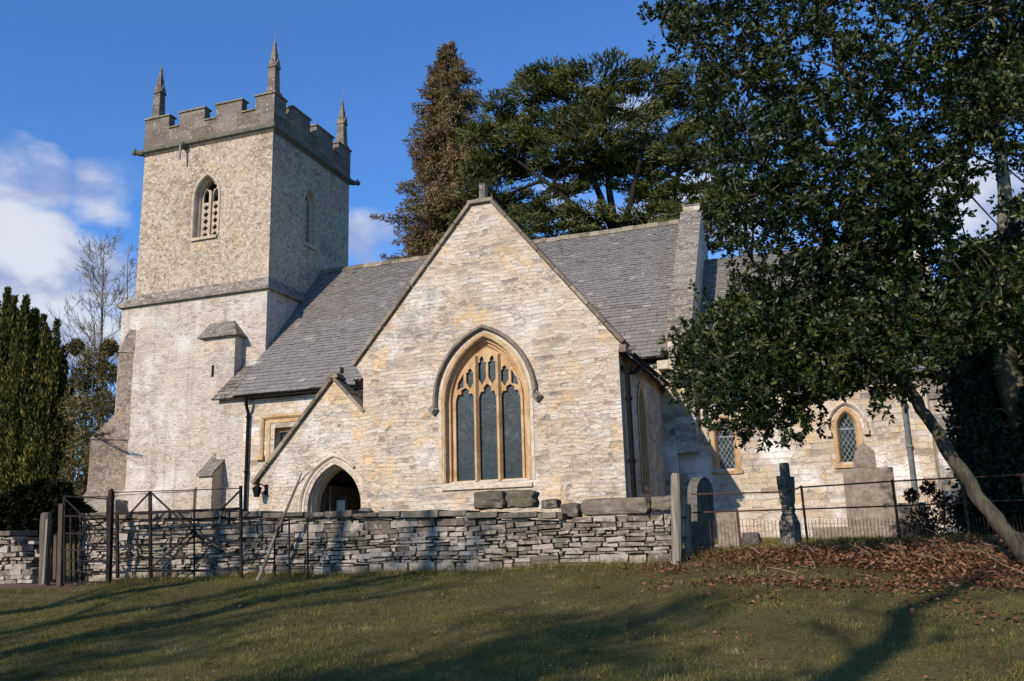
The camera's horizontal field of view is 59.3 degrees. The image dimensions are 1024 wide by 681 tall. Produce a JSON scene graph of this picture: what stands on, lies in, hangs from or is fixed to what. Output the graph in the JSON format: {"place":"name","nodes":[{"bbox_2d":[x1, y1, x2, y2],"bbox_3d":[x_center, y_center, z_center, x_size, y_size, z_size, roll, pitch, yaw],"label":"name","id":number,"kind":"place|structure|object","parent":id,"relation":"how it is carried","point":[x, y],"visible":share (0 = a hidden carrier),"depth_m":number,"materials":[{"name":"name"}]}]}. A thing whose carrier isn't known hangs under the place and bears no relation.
{"place":"outdoors","nodes":[
{"label":"outdoors","id":0,"kind":"place"},
{"bbox_2d":[0,519,1023,680],"bbox_3d":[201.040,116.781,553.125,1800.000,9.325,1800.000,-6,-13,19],"label":"ground","id":1,"kind":"structure","parent":0,"point":[758,625],"depth_m":8.70,"materials":[{"name":"green plant"}]},
{"bbox_2d":[0,531,55,584],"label":"dry stone wall","id":2,"kind":"structure","parent":1,"relation":"on","point":[19,557],"depth_m":17.61,"materials":[{"name":"grey stone"}]},
{"bbox_2d":[38,512,51,585],"bbox_3d":[-8.818,4.011,17.002,0.304,1.505,0.207,-6,-13,19],"label":"gate post","id":3,"kind":"object","parent":1,"relation":"on","point":[44,516],"visible":0.73,"depth_m":16.97,"materials":[{"name":"grey stone"}]},
{"bbox_2d":[0,477,97,541],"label":"dark shrub","id":4,"kind":"object","parent":1,"relation":"on","point":[24,507],"visible":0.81,"depth_m":25.07,"materials":[{"name":"green plant"}]},
{"bbox_2d":[51,535,57,579],"bbox_3d":[-8.656,4.104,17.032,0.184,0.822,0.050,-6,-13,19],"label":"gate post","id":5,"kind":"object","parent":1,"relation":"on","point":[54,557],"visible":0.78,"depth_m":17.01,"materials":[{"name":"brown wood"}]},
{"bbox_2d":[0,286,111,494],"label":"yew tree","id":6,"kind":"object","parent":1,"relation":"on","point":[36,389],"visible":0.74,"depth_m":37.28,"materials":[{"name":"green plant"}]},
{"bbox_2d":[56,504,63,585],"bbox_3d":[-8.377,3.792,16.726,0.200,1.502,0.090,-6,-13,19],"label":"gate post","id":7,"kind":"object","parent":1,"relation":"on","point":[59,578],"visible":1,"depth_m":16.67,"materials":[{"name":"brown wood"}]},
{"bbox_2d":[63,495,107,583],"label":"gate","id":8,"kind":"structure","parent":7,"relation":"attached to","point":[81,533],"depth_m":16.72,"materials":[{"name":"metal"}]},
{"bbox_2d":[58,337,119,496],"bbox_3d":[-17.131,3.434,36.242,3.841,7.297,2.145,-18,-21,52],"label":"ivy clad tree","id":9,"kind":"object","parent":1,"relation":"on","point":[84,404],"visible":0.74,"depth_m":35.92,"materials":[{"name":"green plant"}]},
{"bbox_2d":[45,228,135,451],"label":"bare tree","id":10,"kind":"object","parent":1,"relation":"on","point":[101,305],"visible":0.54,"depth_m":57.30,"materials":[{"name":"brown plant"}]},
{"bbox_2d":[105,488,114,583],"bbox_3d":[-7.313,3.648,16.370,0.175,1.904,0.080,-6,-13,19],"label":"gate post","id":11,"kind":"object","parent":1,"relation":"on","point":[109,544],"visible":0.84,"depth_m":16.36,"materials":[{"name":"metal"}]},
{"bbox_2d":[115,486,242,578],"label":"field gate","id":12,"kind":"structure","parent":11,"relation":"attached to","point":[149,512],"depth_m":15.87,"materials":[{"name":"metal"}]},
{"bbox_2d":[104,244,138,419],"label":"bare tree","id":13,"kind":"object","parent":1,"relation":"on","point":[127,281],"visible":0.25,"depth_m":61.30,"materials":[{"name":"brown plant"}]},
{"bbox_2d":[195,495,268,556],"bbox_3d":[-4.920,3.226,15.806,1.548,1.116,0.038,-6,-13,19],"label":"dead bramble","id":14,"kind":"object","parent":1,"relation":"on","point":[201,534],"visible":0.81,"depth_m":15.89,"materials":[{"name":"brown plant"}]},
{"bbox_2d":[242,516,324,577],"bbox_3d":[-3.866,3.488,15.150,1.655,1.004,0.022,-6,-13,19],"label":"iron hurdle","id":15,"kind":"object","parent":1,"relation":"on","point":[289,557],"visible":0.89,"depth_m":15.10,"materials":[{"name":"brown metal"}]},
{"bbox_2d":[256,468,313,580],"bbox_3d":[-3.804,3.111,15.169,0.949,1.889,0.242,-1,-13,-5],"label":"fallen branch","id":16,"kind":"object","parent":1,"relation":"on","point":[279,524],"visible":0.94,"depth_m":15.19,"materials":[{"name":"grey wood"}]},
{"bbox_2d":[359,507,373,512],"bbox_3d":[-3.131,4.291,19.215,0.420,1.423,0.140,-6,-13,19],"label":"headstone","id":17,"kind":"object","parent":1,"relation":"on","point":[366,509],"visible":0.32,"depth_m":19.30,"materials":[{"name":"grey stone"}]},
{"bbox_2d":[74,509,671,584],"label":"dry stone wall","id":18,"kind":"structure","parent":1,"relation":"on","point":[355,539],"depth_m":15.02,"materials":[{"name":"grey stone"}]},
{"bbox_2d":[88,499,128,512],"bbox_3d":[-14.361,6.072,31.975,1.391,0.847,0.765,-6,-13,19],"label":"fallen stone","id":19,"kind":"object","parent":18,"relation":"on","point":[120,505],"visible":0.41,"depth_m":31.76,"materials":[{"name":"grey stone"}]},
{"bbox_2d":[474,490,508,509],"bbox_3d":[-0.333,2.640,14.882,0.580,0.316,0.387,-6,-13,19],"label":"loose stone","id":20,"kind":"object","parent":18,"relation":"on","point":[486,500],"visible":0.92,"depth_m":14.73,"materials":[{"name":"grey stone"}]},
{"bbox_2d":[505,489,539,507],"bbox_3d":[0.173,2.582,14.684,0.542,0.303,0.367,-6,-13,19],"label":"loose stone","id":21,"kind":"object","parent":18,"relation":"on","point":[528,498],"visible":1,"depth_m":14.54,"materials":[{"name":"grey stone"}]},
{"bbox_2d":[541,499,561,508],"bbox_3d":[0.626,2.628,14.483,0.312,0.156,0.270,-6,-13,19],"label":"loose stone","id":22,"kind":"object","parent":18,"relation":"on","point":[550,503],"visible":0.98,"depth_m":14.38,"materials":[{"name":"grey stone"}]},
{"bbox_2d":[560,502,582,517],"bbox_3d":[0.951,2.704,14.350,0.332,0.233,0.329,-6,-13,19],"label":"loose stone","id":23,"kind":"object","parent":18,"relation":"on","point":[572,510],"visible":0.83,"depth_m":14.22,"materials":[{"name":"grey stone"}]},
{"bbox_2d":[581,497,652,515],"bbox_3d":[1.637,2.591,14.051,1.117,0.266,0.473,-6,-13,19],"label":"loose stone","id":24,"kind":"object","parent":18,"relation":"on","point":[617,506],"visible":0.92,"depth_m":13.85,"materials":[{"name":"grey stone"}]},
{"bbox_2d":[651,495,670,510],"bbox_3d":[2.337,2.503,13.821,0.384,0.235,0.438,-6,-13,19],"label":"loose stone","id":25,"kind":"object","parent":18,"relation":"on","point":[660,503],"visible":0.73,"depth_m":13.64,"materials":[{"name":"grey stone"}]},
{"bbox_2d":[368,40,527,260],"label":"bronze conifer","id":26,"kind":"object","parent":1,"relation":"on","point":[439,154],"visible":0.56,"depth_m":59.39,"materials":[{"name":"brown plant"}]},
{"bbox_2d":[0,531,1023,680],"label":"leaf litter","id":27,"kind":"object","parent":1,"relation":"on","point":[976,568],"visible":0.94,"depth_m":10.46,"materials":[{"name":"brown plant"}]},
{"bbox_2d":[83,28,964,540],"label":"stone church","id":28,"kind":"structure","parent":1,"relation":"on","point":[273,344],"depth_m":27.61,"materials":[{"name":"stone"}]},
{"bbox_2d":[190,172,220,241],"bbox_3d":[-12.166,-5.353,36.286,1.380,2.879,0.690,-6,-13,19],"label":"belfry window","id":29,"kind":"structure","parent":28,"relation":"in","point":[206,218],"depth_m":36.30,"materials":[{"name":"stone"}]},
{"bbox_2d":[211,365,213,376],"bbox_3d":[-11.177,1.139,33.607,0.110,0.450,0.009,-6,-13,19],"label":"slit window","id":30,"kind":"structure","parent":28,"relation":"in","point":[212,369],"depth_m":33.60,"materials":[{"name":"black glass"}]},
{"bbox_2d":[255,412,302,460],"bbox_3d":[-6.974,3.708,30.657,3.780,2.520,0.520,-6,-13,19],"label":"nave window","id":31,"kind":"structure","parent":28,"relation":"in","point":[282,432],"depth_m":31.07,"materials":[{"name":"stone"}]},
{"bbox_2d":[302,186,317,250],"bbox_3d":[-8.613,-5.173,37.696,0.510,2.750,1.140,-6,-13,19],"label":"belfry window","id":32,"kind":"structure","parent":28,"relation":"in","point":[309,226],"depth_m":37.96,"materials":[{"name":"stone"}]},
{"bbox_2d":[428,324,542,490],"bbox_3d":[-0.648,1.650,22.788,3.080,4.159,0.510,-6,-13,19],"label":"great window","id":33,"kind":"structure","parent":28,"relation":"in","point":[487,417],"depth_m":22.85,"materials":[{"name":"stone"}]},
{"bbox_2d":[638,381,652,492],"bbox_3d":[3.314,2.517,23.708,0.400,2.932,1.160,-6,-13,19],"label":"transept side window","id":34,"kind":"structure","parent":28,"relation":"in","point":[642,414],"depth_m":23.95,"materials":[{"name":"stone"}]},
{"bbox_2d":[704,412,743,474],"bbox_3d":[6.251,2.961,26.359,1.150,1.903,0.470,-6,-13,19],"label":"chancel window","id":35,"kind":"structure","parent":28,"relation":"in","point":[725,455],"depth_m":26.36,"materials":[{"name":"stone"}]},
{"bbox_2d":[826,401,868,467],"bbox_3d":[9.425,2.634,25.275,1.120,1.873,0.470,-6,-13,19],"label":"chancel window","id":36,"kind":"structure","parent":28,"relation":"in","point":[847,432],"depth_m":25.28,"materials":[{"name":"stone"}]},
{"bbox_2d":[80,530,1023,586],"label":"wall foot grass","id":37,"kind":"structure","parent":1,"relation":"on","point":[196,578],"depth_m":14.10,"materials":[{"name":"green plant"}]},
{"bbox_2d":[439,46,778,255],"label":"cedar tree","id":38,"kind":"object","parent":1,"relation":"on","point":[598,159],"visible":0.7,"depth_m":51.46,"materials":[{"name":"green plant"}]},
{"bbox_2d":[671,473,681,563],"bbox_3d":[2.429,2.703,13.321,0.214,1.470,0.157,-6,-13,19],"label":"fence post","id":39,"kind":"object","parent":1,"relation":"on","point":[676,528],"visible":0.75,"depth_m":13.28,"materials":[{"name":"grey stone"}]},
{"bbox_2d":[685,504,690,559],"bbox_3d":[2.646,2.950,13.547,0.161,0.965,0.101,-6,-13,19],"label":"fence post","id":40,"kind":"object","parent":1,"relation":"on","point":[688,530],"visible":0.77,"depth_m":13.52,"materials":[{"name":"grey stone"}]},
{"bbox_2d":[682,477,720,556],"bbox_3d":[3.071,2.998,14.740,0.377,1.507,0.950,-9,-15,31],"label":"headstone","id":41,"kind":"object","parent":1,"relation":"on","point":[701,528],"visible":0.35,"depth_m":14.58,"materials":[{"name":"grey stone"}]},
{"bbox_2d":[715,512,741,547],"bbox_3d":[4.391,3.959,18.178,0.660,0.998,0.320,-5,-13,14],"label":"headstone","id":42,"kind":"object","parent":1,"relation":"on","point":[724,517],"visible":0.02,"depth_m":18.16,"materials":[{"name":"beige stone"}]},
{"bbox_2d":[741,532,761,545],"bbox_3d":[4.593,3.811,17.267,0.373,0.252,0.432,-6,-13,19],"label":"headstone","id":43,"kind":"object","parent":1,"relation":"on","point":[750,538],"visible":0.76,"depth_m":17.09,"materials":[{"name":"grey stone"}]},
{"bbox_2d":[776,463,801,546],"bbox_3d":[4.340,2.678,14.129,0.239,1.504,0.440,-10,-15,34],"label":"stone cross","id":44,"kind":"object","parent":1,"relation":"on","point":[785,480],"visible":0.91,"depth_m":14.04,"materials":[{"name":"grey stone"}]},
{"bbox_2d":[636,0,1023,564],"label":"holly tree","id":45,"kind":"object","parent":1,"relation":"on","point":[740,366],"visible":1,"depth_m":10.85,"materials":[{"name":"green plant"}]},
{"bbox_2d":[682,531,996,554],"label":"churchyard grass","id":46,"kind":"structure","parent":1,"relation":"on","point":[766,539],"depth_m":17.15,"materials":[{"name":"plant"}]},
{"bbox_2d":[691,473,1023,554],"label":"iron fence","id":47,"kind":"object","parent":1,"relation":"on","point":[895,506],"visible":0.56,"depth_m":13.13,"materials":[{"name":"brown metal"}]},
{"bbox_2d":[842,442,896,525],"bbox_3d":[7.861,3.402,19.748,1.040,2.344,0.200,-6,-13,19],"label":"headstone","id":48,"kind":"object","parent":1,"relation":"on","point":[869,471],"visible":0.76,"depth_m":19.75,"materials":[{"name":"grey stone"}]},
{"bbox_2d":[812,502,935,538],"bbox_3d":[7.582,4.092,18.943,2.354,1.267,1.000,-6,-13,19],"label":"ledger tomb","id":49,"kind":"object","parent":1,"relation":"on","point":[882,514],"visible":0.26,"depth_m":18.72,"materials":[{"name":"grey stone"}]},
{"bbox_2d":[747,529,1023,590],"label":"fallen leaves","id":50,"kind":"object","parent":1,"relation":"on","point":[896,552],"visible":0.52,"depth_m":11.21,"materials":[{"name":"plant"}]},
{"bbox_2d":[896,477,955,537],"bbox_3d":[7.909,3.251,17.096,1.168,1.277,1.234,10,-17,-42],"label":"rose bush","id":51,"kind":"object","parent":1,"relation":"on","point":[931,489],"visible":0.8,"depth_m":16.91,"materials":[{"name":"green plant"}]},
{"bbox_2d":[928,0,1023,537],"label":"evergreen tree","id":52,"kind":"object","parent":1,"relation":"on","point":[983,395],"visible":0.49,"depth_m":14.68,"materials":[{"name":"green plant"}]},
{"bbox_2d":[946,482,1020,535],"bbox_3d":[8.495,2.847,15.325,2.072,1.384,1.642,-6,-13,19],"label":"dark shrub","id":53,"kind":"object","parent":1,"relation":"on","point":[957,507],"visible":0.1,"depth_m":15.16,"materials":[{"name":"green plant"}]},
{"bbox_2d":[0,0,1023,476],"label":"sky","id":54,"kind":"structure","parent":0,"point":[78,78],"materials":[{"name":"blue"}]}
]}

